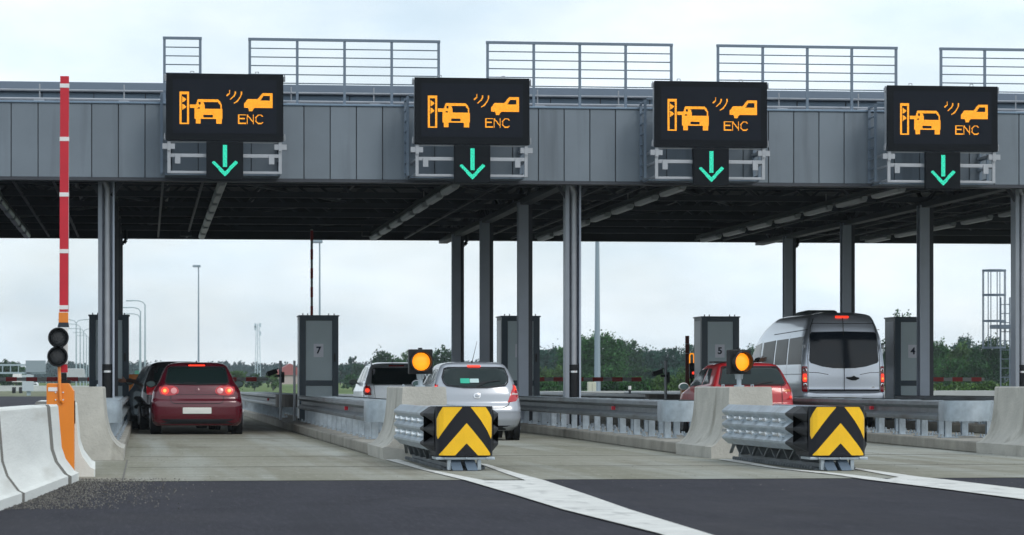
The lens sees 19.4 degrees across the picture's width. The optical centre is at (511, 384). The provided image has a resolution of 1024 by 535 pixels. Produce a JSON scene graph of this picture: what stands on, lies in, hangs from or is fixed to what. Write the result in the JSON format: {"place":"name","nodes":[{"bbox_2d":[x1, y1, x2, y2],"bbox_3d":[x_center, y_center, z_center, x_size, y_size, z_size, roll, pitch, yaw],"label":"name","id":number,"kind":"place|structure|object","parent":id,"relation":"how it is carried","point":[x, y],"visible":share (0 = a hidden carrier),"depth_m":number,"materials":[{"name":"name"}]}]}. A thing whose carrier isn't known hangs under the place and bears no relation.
{"place":"outdoors","nodes":[
{"label":"outdoors","id":0,"kind":"place"},
{"bbox_2d":[0,391,46,395],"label":"grass verge","id":1,"kind":"object","parent":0,"point":[24,393],"depth_m":318.56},
{"bbox_2d":[0,360,45,395],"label":"sign gantry","id":2,"kind":"object","parent":1,"relation":"on","point":[35,366],"visible":0.98,"depth_m":259.94,"materials":[{"name":"grey"}]},
{"bbox_2d":[0,386,88,390],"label":"concrete wall","id":3,"kind":"structure","parent":0,"point":[36,388],"depth_m":417.91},
{"bbox_2d":[0,396,1023,534],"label":"asphalt road","id":4,"kind":"structure","parent":0,"point":[838,506],"depth_m":23.30,"materials":[{"name":"asphalt"}]},
{"bbox_2d":[0,454,21,510],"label":"jersey barrier","id":5,"kind":"object","parent":4,"relation":"on","point":[10,495],"visible":1,"depth_m":23.99,"materials":[{"name":"concrete"}]},
{"bbox_2d":[0,405,67,502],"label":"jersey barrier","id":6,"kind":"object","parent":4,"relation":"on","point":[32,469],"visible":0.94,"depth_m":26.41,"materials":[{"name":"concrete"}]},
{"bbox_2d":[38,404,78,483],"bbox_3d":[-4.621,0.583,29.594,0.605,0.774,1.154,0,0,-4],"label":"jersey barrier","id":7,"kind":"object","parent":4,"relation":"on","point":[65,467],"visible":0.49,"depth_m":29.41,"materials":[{"name":"concrete"}]},
{"bbox_2d":[4,449,1020,509],"bbox_3d":[2.284,0.967,34.276,15.096,0.017,20.498,0,0,-7],"label":"loose grit","id":8,"kind":"object","parent":4,"relation":"on","point":[50,496],"visible":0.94,"depth_m":26.54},
{"bbox_2d":[386,459,711,534],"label":"lane marking","id":9,"kind":"object","parent":4,"relation":"on","point":[547,492],"visible":0.97,"depth_m":24.58,"materials":[{"name":"paint"}]},
{"bbox_2d":[0,383,1023,480],"bbox_3d":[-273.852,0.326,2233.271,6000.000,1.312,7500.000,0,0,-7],"label":"ground","id":10,"kind":"structure","parent":0,"point":[287,388],"depth_m":459.30,"materials":[{"name":"green plant"}]},
{"bbox_2d":[0,358,21,385],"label":"tree","id":11,"kind":"object","parent":10,"relation":"on","point":[6,369],"visible":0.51,"depth_m":419.23,"materials":[{"name":"green plant"}]},
{"bbox_2d":[0,360,367,382],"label":"distant wood","id":12,"kind":"object","parent":10,"relation":"on","point":[51,370],"visible":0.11,"depth_m":1083.97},
{"bbox_2d":[254,323,260,376],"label":"radio mast","id":13,"kind":"object","parent":10,"relation":"on","point":[255,325],"visible":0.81,"depth_m":899.48,"materials":[{"name":"silver metal"}]},
{"bbox_2d":[270,364,296,383],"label":"house","id":14,"kind":"structure","parent":10,"relation":"on","point":[287,369],"depth_m":519.84,"materials":[{"name":"red"}]},
{"bbox_2d":[341,373,359,390],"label":"tree","id":15,"kind":"object","parent":10,"relation":"on","point":[347,379],"visible":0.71,"depth_m":419.35,"materials":[{"name":"green plant"}]},
{"bbox_2d":[369,345,394,362],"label":"tree","id":16,"kind":"object","parent":10,"relation":"on","point":[382,356],"visible":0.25,"depth_m":419.55,"materials":[{"name":"green plant"}]},
{"bbox_2d":[433,344,450,365],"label":"tree","id":17,"kind":"object","parent":10,"relation":"on","point":[446,353],"visible":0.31,"depth_m":429.44,"materials":[{"name":"green plant"}]},
{"bbox_2d":[540,343,559,376],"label":"tree","id":18,"kind":"object","parent":10,"relation":"on","point":[544,356],"visible":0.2,"depth_m":499.03,"materials":[{"name":"green plant"}]},
{"bbox_2d":[542,381,562,390],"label":"bush","id":19,"kind":"object","parent":10,"relation":"on","point":[556,386],"visible":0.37,"depth_m":209.63,"materials":[{"name":"green plant"}]},
{"bbox_2d":[561,329,633,382],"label":"tree","id":20,"kind":"object","parent":10,"relation":"on","point":[612,360],"visible":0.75,"depth_m":327.93,"materials":[{"name":"green plant"}]},
{"bbox_2d":[601,381,631,390],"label":"bush","id":21,"kind":"object","parent":10,"relation":"on","point":[615,386],"visible":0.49,"depth_m":209.40,"materials":[{"name":"green plant"}]},
{"bbox_2d":[619,338,646,369],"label":"tree","id":22,"kind":"object","parent":10,"relation":"on","point":[636,357],"visible":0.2,"depth_m":468.10,"materials":[{"name":"green plant"}]},
{"bbox_2d":[620,365,661,386],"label":"tree","id":23,"kind":"object","parent":10,"relation":"on","point":[637,371],"visible":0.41,"depth_m":418.62,"materials":[{"name":"green plant"}]},
{"bbox_2d":[625,375,658,390],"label":"bush","id":24,"kind":"object","parent":10,"relation":"on","point":[644,385],"visible":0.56,"depth_m":209.48,"materials":[{"name":"green plant"}]},
{"bbox_2d":[628,344,661,372],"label":"tree","id":25,"kind":"object","parent":10,"relation":"on","point":[650,353],"visible":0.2,"depth_m":497.58,"materials":[{"name":"green plant"}]},
{"bbox_2d":[648,369,679,390],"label":"bush","id":26,"kind":"object","parent":10,"relation":"on","point":[658,380],"visible":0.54,"depth_m":209.43,"materials":[{"name":"green plant"}]},
{"bbox_2d":[648,346,684,371],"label":"tree","id":27,"kind":"object","parent":10,"relation":"on","point":[668,354],"visible":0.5,"depth_m":478.11,"materials":[{"name":"green plant"}]},
{"bbox_2d":[668,369,693,390],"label":"bush","id":28,"kind":"object","parent":10,"relation":"on","point":[681,377],"visible":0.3,"depth_m":209.52,"materials":[{"name":"green plant"}]},
{"bbox_2d":[934,336,949,390],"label":"tree","id":29,"kind":"object","parent":10,"relation":"on","point":[940,348],"visible":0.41,"depth_m":329.74,"materials":[{"name":"green plant"}]},
{"bbox_2d":[934,350,966,385],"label":"tree","id":30,"kind":"object","parent":10,"relation":"on","point":[953,366],"visible":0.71,"depth_m":299.63,"materials":[{"name":"green plant"}]},
{"bbox_2d":[945,340,972,385],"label":"tree","id":31,"kind":"object","parent":10,"relation":"on","point":[960,350],"visible":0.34,"depth_m":349.13,"materials":[{"name":"green plant"}]},
{"bbox_2d":[948,381,974,390],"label":"bush","id":32,"kind":"object","parent":10,"relation":"on","point":[965,387],"visible":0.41,"depth_m":189.72,"materials":[{"name":"green plant"}]},
{"bbox_2d":[950,333,981,372],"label":"tree","id":33,"kind":"object","parent":10,"relation":"on","point":[969,342],"visible":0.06,"depth_m":479.81,"materials":[{"name":"green plant"}]},
{"bbox_2d":[957,358,993,385],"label":"tree","id":34,"kind":"object","parent":10,"relation":"on","point":[970,370],"visible":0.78,"depth_m":289.52,"materials":[{"name":"green plant"}]},
{"bbox_2d":[969,380,995,390],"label":"bush","id":35,"kind":"object","parent":10,"relation":"on","point":[991,385],"visible":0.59,"depth_m":189.86,"materials":[{"name":"green plant"}]},
{"bbox_2d":[965,332,1008,385],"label":"tree","id":36,"kind":"object","parent":10,"relation":"on","point":[991,357],"visible":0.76,"depth_m":319.11,"materials":[{"name":"green plant"}]},
{"bbox_2d":[0,0,1023,382],"label":"sky","id":37,"kind":"structure","parent":0,"point":[395,296],"materials":[{"name":"white"}]},
{"bbox_2d":[79,416,1023,480],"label":"toll plaza pavement","id":38,"kind":"structure","parent":0,"point":[257,448],"depth_m":37.17,"materials":[{"name":"concrete"}]},
{"bbox_2d":[47,76,74,469],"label":"barrier gate","id":39,"kind":"structure","parent":38,"relation":"on","point":[61,393],"depth_m":30.91,"materials":[{"name":"metal"}]},
{"bbox_2d":[75,402,94,476],"bbox_3d":[-4.891,0.585,32.945,0.600,0.770,3.100,0,0,-8],"label":"jersey barrier","id":40,"kind":"object","parent":38,"relation":"on","point":[84,465],"visible":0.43,"depth_m":31.44,"materials":[{"name":"concrete"}]},
{"bbox_2d":[72,384,125,459],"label":"concrete block","id":41,"kind":"structure","parent":38,"relation":"on","point":[99,441],"depth_m":38.33,"materials":[{"name":"concrete"}]},
{"bbox_2d":[115,421,131,449],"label":"traffic island","id":42,"kind":"structure","parent":38,"relation":"on","point":[124,438],"depth_m":49.37,"materials":[{"name":"concrete"}]},
{"bbox_2d":[0,377,88,380],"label":"lane barrier","id":43,"kind":"object","parent":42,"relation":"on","point":[41,378],"visible":0.27,"depth_m":74.10,"materials":[{"name":"red"}]},
{"bbox_2d":[88,313,129,420],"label":"toll booth","id":44,"kind":"object","parent":42,"relation":"on","point":[123,349],"visible":0.38,"depth_m":66.44,"materials":[{"name":"paint"}]},
{"bbox_2d":[96,320,121,379],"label":"door panel","id":45,"kind":"structure","parent":44,"relation":"in","point":[119,321],"depth_m":66.45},
{"bbox_2d":[106,396,129,439],"bbox_3d":[-7.519,0.526,54.104,1.095,0.568,22.766,0,0,-7],"label":"guardrail","id":46,"kind":"object","parent":42,"relation":"on","point":[118,407],"visible":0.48,"depth_m":43.62,"materials":[{"name":"metal"}]},
{"bbox_2d":[129,374,267,390],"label":"lane barrier","id":47,"kind":"object","parent":42,"relation":"on","point":[132,376],"visible":0.3,"depth_m":74.71,"materials":[{"name":"red"}]},
{"bbox_2d":[125,361,220,429],"bbox_3d":[-7.390,0.259,65.259,1.996,1.508,4.079,0,0,-12],"label":"dark car","id":48,"kind":"object","parent":38,"relation":"on","point":[139,394],"visible":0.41,"depth_m":63.80,"materials":[{"name":"grey paint"}]},
{"bbox_2d":[146,361,243,433],"bbox_3d":[-6.336,0.273,59.867,1.962,1.480,4.234,0,0,-7],"label":"hatchback car","id":49,"kind":"object","parent":38,"relation":"on","point":[196,393],"visible":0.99,"depth_m":57.90,"materials":[{"name":"red paint"}]},
{"bbox_2d":[293,361,295,420],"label":"bollard","id":50,"kind":"object","parent":38,"relation":"on","point":[294,390],"visible":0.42,"depth_m":66.58,"materials":[{"name":"metal"}]},
{"bbox_2d":[243,409,380,453],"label":"traffic island","id":51,"kind":"structure","parent":38,"relation":"on","point":[345,440],"depth_m":53.98,"materials":[{"name":"concrete"}]},
{"bbox_2d":[241,392,296,417],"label":"guardrail","id":52,"kind":"object","parent":51,"relation":"on","point":[266,403],"visible":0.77,"depth_m":81.07,"materials":[{"name":"metal"}]},
{"bbox_2d":[266,361,283,418],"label":"camera post","id":53,"kind":"object","parent":51,"relation":"on","point":[280,375],"visible":1,"depth_m":69.47,"materials":[{"name":"metal"}]},
{"bbox_2d":[310,229,312,314],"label":"barrier gate","id":54,"kind":"structure","parent":51,"relation":"on","point":[311,270],"depth_m":75.97,"materials":[{"name":"grey"}]},
{"bbox_2d":[297,313,338,420],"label":"toll booth","id":55,"kind":"object","parent":51,"relation":"on","point":[317,355],"visible":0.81,"depth_m":67.00,"materials":[{"name":"paint"}]},
{"bbox_2d":[306,321,331,379],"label":"door panel","id":56,"kind":"structure","parent":55,"relation":"in","point":[317,332],"depth_m":67.01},
{"bbox_2d":[306,386,331,395],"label":"door panel","id":57,"kind":"structure","parent":55,"relation":"in","point":[310,390],"depth_m":67.01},
{"bbox_2d":[298,395,385,438],"bbox_3d":[-2.965,0.526,54.966,0.945,0.568,22.770,0,0,-7],"label":"guardrail","id":58,"kind":"object","parent":51,"relation":"on","point":[361,416],"visible":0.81,"depth_m":50.47,"materials":[{"name":"metal"}]},
{"bbox_2d":[349,360,426,398],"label":"compact car","id":59,"kind":"object","parent":38,"relation":"on","point":[375,380],"visible":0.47,"depth_m":75.67,"materials":[{"name":"white paint"}]},
{"bbox_2d":[368,384,446,458],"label":"concrete block","id":60,"kind":"structure","parent":38,"relation":"on","point":[385,444],"depth_m":38.87,"materials":[{"name":"concrete"}]},
{"bbox_2d":[408,348,432,386],"bbox_3d":[-1.218,-0.230,40.004,0.320,0.520,0.230,0,0,-10],"label":"warning lamp","id":61,"kind":"object","parent":60,"relation":"on","point":[420,363],"visible":1,"depth_m":39.98,"materials":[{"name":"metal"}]},
{"bbox_2d":[394,404,497,469],"bbox_3d":[-0.844,0.606,36.127,0.854,0.721,5.252,0,0,-7],"label":"crash cushion","id":62,"kind":"object","parent":38,"relation":"on","point":[454,437],"visible":1,"depth_m":33.61,"materials":[{"name":"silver metal"}]},
{"bbox_2d":[412,343,520,439],"bbox_3d":[-0.839,0.131,53.428,1.854,1.765,3.952,0,0,-7],"label":"hatchback car","id":63,"kind":"object","parent":38,"relation":"on","point":[472,383],"visible":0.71,"depth_m":51.70,"materials":[{"name":"silver metal"}]},
{"bbox_2d":[122,431,1009,480],"bbox_3d":[14.768,0.967,67.424,46.270,0.004,69.750,0,0,-7],"label":"slab joint","id":64,"kind":"object","parent":38,"relation":"on","point":[525,455],"visible":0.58,"depth_m":36.15,"materials":[{"name":"grey"}]},
{"bbox_2d":[520,421,684,452],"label":"traffic island","id":65,"kind":"structure","parent":38,"relation":"on","point":[655,443],"depth_m":49.09,"materials":[{"name":"concrete"}]},
{"bbox_2d":[0,81,1023,425],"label":"toll canopy","id":66,"kind":"object","parent":65,"relation":"on","point":[342,177],"visible":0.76,"depth_m":59.51,"materials":[{"name":"metal"}]},
{"bbox_2d":[0,188,30,237],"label":"light fitting","id":67,"kind":"object","parent":66,"relation":"hanging from","point":[10,213],"visible":1,"depth_m":70.66,"materials":[{"name":"metal"}]},
{"bbox_2d":[163,36,201,101],"bbox_3d":[-6.270,-5.978,56.912,0.738,1.265,0.065,0,0,-7],"label":"roof railing","id":68,"kind":"object","parent":66,"relation":"on","point":[165,55],"visible":0.81,"depth_m":56.90,"materials":[{"name":"grey metal"}]},
{"bbox_2d":[198,183,226,238],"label":"light fitting","id":69,"kind":"object","parent":66,"relation":"hanging from","point":[216,198],"visible":0.9,"depth_m":66.21,"materials":[{"name":"grey"}]},
{"bbox_2d":[160,71,286,179],"bbox_3d":[-5.421,-4.813,56.140,2.335,2.027,1.236,0,0,-7],"label":"lane sign","id":70,"kind":"object","parent":66,"relation":"attached to","point":[225,116],"visible":1,"depth_m":55.56,"materials":[{"name":"black"}]},
{"bbox_2d":[248,38,439,103],"bbox_3d":[-3.206,-5.978,57.288,3.678,1.265,0.065,0,0,-7],"label":"roof railing","id":71,"kind":"object","parent":66,"relation":"on","point":[344,58],"visible":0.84,"depth_m":57.27,"materials":[{"name":"grey metal"}]},
{"bbox_2d":[369,184,459,239],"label":"light fitting","id":72,"kind":"object","parent":66,"relation":"hanging from","point":[427,200],"visible":0.9,"depth_m":67.36,"materials":[{"name":"metal"}]},
{"bbox_2d":[404,75,532,182],"bbox_3d":[-0.835,-4.793,56.702,2.335,2.027,1.236,0,0,-7],"label":"lane sign","id":73,"kind":"object","parent":66,"relation":"attached to","point":[472,121],"visible":1,"depth_m":56.13,"materials":[{"name":"black metal"}]},
{"bbox_2d":[486,41,672,106],"bbox_3d":[1.310,-5.978,57.842,3.648,1.265,0.065,0,0,-7],"label":"roof railing","id":74,"kind":"object","parent":66,"relation":"on","point":[579,61],"visible":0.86,"depth_m":57.83,"materials":[{"name":"grey metal"}]},
{"bbox_2d":[535,186,685,240],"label":"light fitting","id":75,"kind":"object","parent":66,"relation":"hanging from","point":[650,196],"visible":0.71,"depth_m":66.98,"materials":[{"name":"metal"}]},
{"bbox_2d":[639,79,769,185],"bbox_3d":[3.681,-4.783,57.256,2.335,2.027,1.236,0,0,-7],"label":"lane sign","id":76,"kind":"object","parent":66,"relation":"attached to","point":[711,124],"visible":1,"depth_m":56.68,"materials":[{"name":"black metal"}]},
{"bbox_2d":[696,188,905,241],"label":"light fitting","id":77,"kind":"object","parent":66,"relation":"hanging from","point":[839,202],"visible":0.94,"depth_m":68.81,"materials":[{"name":"metal"}]},
{"bbox_2d":[716,44,897,109],"bbox_3d":[5.761,-5.978,58.388,3.603,1.265,0.065,0,0,-7],"label":"roof railing","id":78,"kind":"object","parent":66,"relation":"on","point":[851,64],"visible":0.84,"depth_m":58.38,"materials":[{"name":"grey metal"}]},
{"bbox_2d":[868,83,999,188],"bbox_3d":[8.148,-4.753,57.803,2.335,2.027,1.236,0,0,-7],"label":"lane sign","id":79,"kind":"object","parent":66,"relation":"attached to","point":[941,128],"visible":1,"depth_m":57.23,"materials":[{"name":"black metal"}]},
{"bbox_2d":[860,206,1010,242],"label":"light fitting","id":80,"kind":"object","parent":66,"relation":"hanging from","point":[977,217],"visible":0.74,"depth_m":73.85,"materials":[{"name":"metal"}]},
{"bbox_2d":[939,47,1023,92],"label":"roof railing","id":81,"kind":"object","parent":66,"relation":"on","point":[984,66],"visible":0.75,"depth_m":58.80,"materials":[{"name":"grey metal"}]},
{"bbox_2d":[496,314,540,395],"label":"toll booth","id":82,"kind":"object","parent":65,"relation":"on","point":[507,342],"visible":0.32,"depth_m":67.54,"materials":[{"name":"paint"}]},
{"bbox_2d":[508,321,533,379],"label":"door panel","id":83,"kind":"structure","parent":82,"relation":"in","point":[512,325],"depth_m":67.53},
{"bbox_2d":[540,377,640,380],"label":"lane barrier","id":84,"kind":"object","parent":65,"relation":"on","point":[592,379],"visible":0.37,"depth_m":75.79,"materials":[{"name":"red"}]},
{"bbox_2d":[519,395,693,437],"bbox_3d":[1.471,0.526,55.560,0.995,0.568,22.672,0,0,-6],"label":"guardrail","id":85,"kind":"object","parent":65,"relation":"on","point":[664,413],"visible":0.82,"depth_m":50.92,"materials":[{"name":"metal"}]},
{"bbox_2d":[676,384,772,457],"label":"concrete block","id":86,"kind":"structure","parent":38,"relation":"on","point":[703,437],"depth_m":39.98,"materials":[{"name":"concrete"}]},
{"bbox_2d":[726,348,753,386],"bbox_3d":[3.095,-0.230,40.535,0.320,0.520,0.230,0,0,-23],"label":"warning lamp","id":87,"kind":"object","parent":86,"relation":"on","point":[739,362],"visible":1,"depth_m":40.51,"materials":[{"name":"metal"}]},
{"bbox_2d":[678,361,792,433],"bbox_3d":[4.159,0.292,56.251,1.894,1.441,3.969,0,0,-7],"label":"hatchback car","id":88,"kind":"object","parent":38,"relation":"on","point":[760,375],"visible":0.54,"depth_m":54.59,"materials":[{"name":"red paint"}]},
{"bbox_2d":[540,390,994,397],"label":"concrete wall","id":89,"kind":"structure","parent":38,"relation":"on","point":[974,393],"depth_m":121.60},
{"bbox_2d":[560,413,982,452],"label":"traffic island","id":90,"kind":"structure","parent":38,"relation":"on","point":[965,443],"depth_m":46.45,"materials":[{"name":"concrete"}]},
{"bbox_2d":[540,392,679,399],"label":"guardrail","id":91,"kind":"object","parent":90,"relation":"on","point":[638,395],"visible":0.09,"depth_m":78.28,"materials":[{"name":"metal"}]},
{"bbox_2d":[652,361,669,398],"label":"camera post","id":92,"kind":"object","parent":90,"relation":"on","point":[666,375],"visible":0.95,"depth_m":69.97,"materials":[{"name":"metal"}]},
{"bbox_2d":[680,336,689,396],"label":"barrier gate","id":93,"kind":"structure","parent":90,"relation":"on","point":[686,360],"depth_m":71.97,"materials":[{"name":"metal"}]},
{"bbox_2d":[693,315,739,378],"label":"toll booth","id":94,"kind":"object","parent":90,"relation":"on","point":[716,338],"visible":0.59,"depth_m":68.11,"materials":[{"name":"paint"}]},
{"bbox_2d":[708,322,732,364],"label":"door panel","id":95,"kind":"structure","parent":94,"relation":"in","point":[718,332],"depth_m":68.11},
{"bbox_2d":[793,396,993,437],"bbox_3d":[5.856,0.526,56.049,1.000,0.568,22.780,0,0,-6],"label":"guardrail","id":96,"kind":"object","parent":90,"relation":"on","point":[944,413],"visible":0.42,"depth_m":47.19,"materials":[{"name":"metal"}]},
{"bbox_2d":[722,404,867,469],"bbox_3d":[3.349,0.606,36.127,0.854,0.721,5.252,0,0,-7],"label":"crash cushion","id":97,"kind":"object","parent":38,"relation":"on","point":[812,437],"visible":1,"depth_m":34.02,"materials":[{"name":"grey metal"}]},
{"bbox_2d":[753,310,884,426],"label":"minibus van","id":98,"kind":"object","parent":38,"relation":"on","point":[821,353],"visible":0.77,"depth_m":67.12,"materials":[{"name":"silver metal"}]},
{"bbox_2d":[720,459,1023,498],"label":"lane marking","id":99,"kind":"object","parent":38,"relation":"on","point":[1004,491],"visible":0.97,"depth_m":29.05,"materials":[{"name":"paint"}]},
{"bbox_2d":[871,417,984,433],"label":"traffic island","id":100,"kind":"structure","parent":38,"relation":"on","point":[974,427],"depth_m":62.91,"materials":[{"name":"concrete"}]},
{"bbox_2d":[884,315,916,419],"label":"toll booth","id":101,"kind":"object","parent":100,"relation":"on","point":[900,355],"visible":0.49,"depth_m":68.65,"materials":[{"name":"paint"}]},
{"bbox_2d":[901,322,916,379],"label":"door panel","id":102,"kind":"structure","parent":101,"relation":"in","point":[908,329],"depth_m":68.65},
{"bbox_2d":[901,386,916,394],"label":"door panel","id":103,"kind":"structure","parent":101,"relation":"in","point":[905,390],"depth_m":68.65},
{"bbox_2d":[895,395,993,423],"bbox_3d":[10.192,0.526,58.797,0.996,0.568,18.372,0,0,-6],"label":"guardrail","id":104,"kind":"object","parent":100,"relation":"on","point":[952,397],"visible":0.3,"depth_m":63.64,"materials":[{"name":"metal"}]},
{"bbox_2d":[884,377,984,380],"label":"lane barrier","id":105,"kind":"object","parent":38,"relation":"on","point":[959,379],"visible":0.28,"depth_m":76.94,"materials":[{"name":"red"}]},
{"bbox_2d":[982,269,1010,386],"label":"caged ladder","id":106,"kind":"object","parent":38,"relation":"on","point":[1000,326],"visible":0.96,"depth_m":91.97,"materials":[{"name":"grey metal"}]},
{"bbox_2d":[976,387,1023,456],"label":"concrete block","id":107,"kind":"structure","parent":38,"relation":"on","point":[1004,435],"depth_m":41.46,"materials":[{"name":"concrete"}]},
{"label":"far motorway","id":108,"kind":"structure","parent":0,"visible":0},
{"bbox_2d":[67,368,85,376],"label":"lorry","id":109,"kind":"object","parent":108,"relation":"on","point":[76,372],"visible":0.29,"depth_m":300.02,"materials":[{"name":"grey"}]},
{"bbox_2d":[313,240,322,314],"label":"street lamp","id":110,"kind":"object","parent":108,"relation":"on","point":[318,241],"visible":0.51,"depth_m":139.97,"materials":[{"name":"silver metal"}]},
{"bbox_2d":[594,242,600,390],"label":"street lamp","id":111,"kind":"object","parent":108,"relation":"on","point":[597,330],"visible":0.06,"depth_m":149.90,"materials":[{"name":"silver metal"}]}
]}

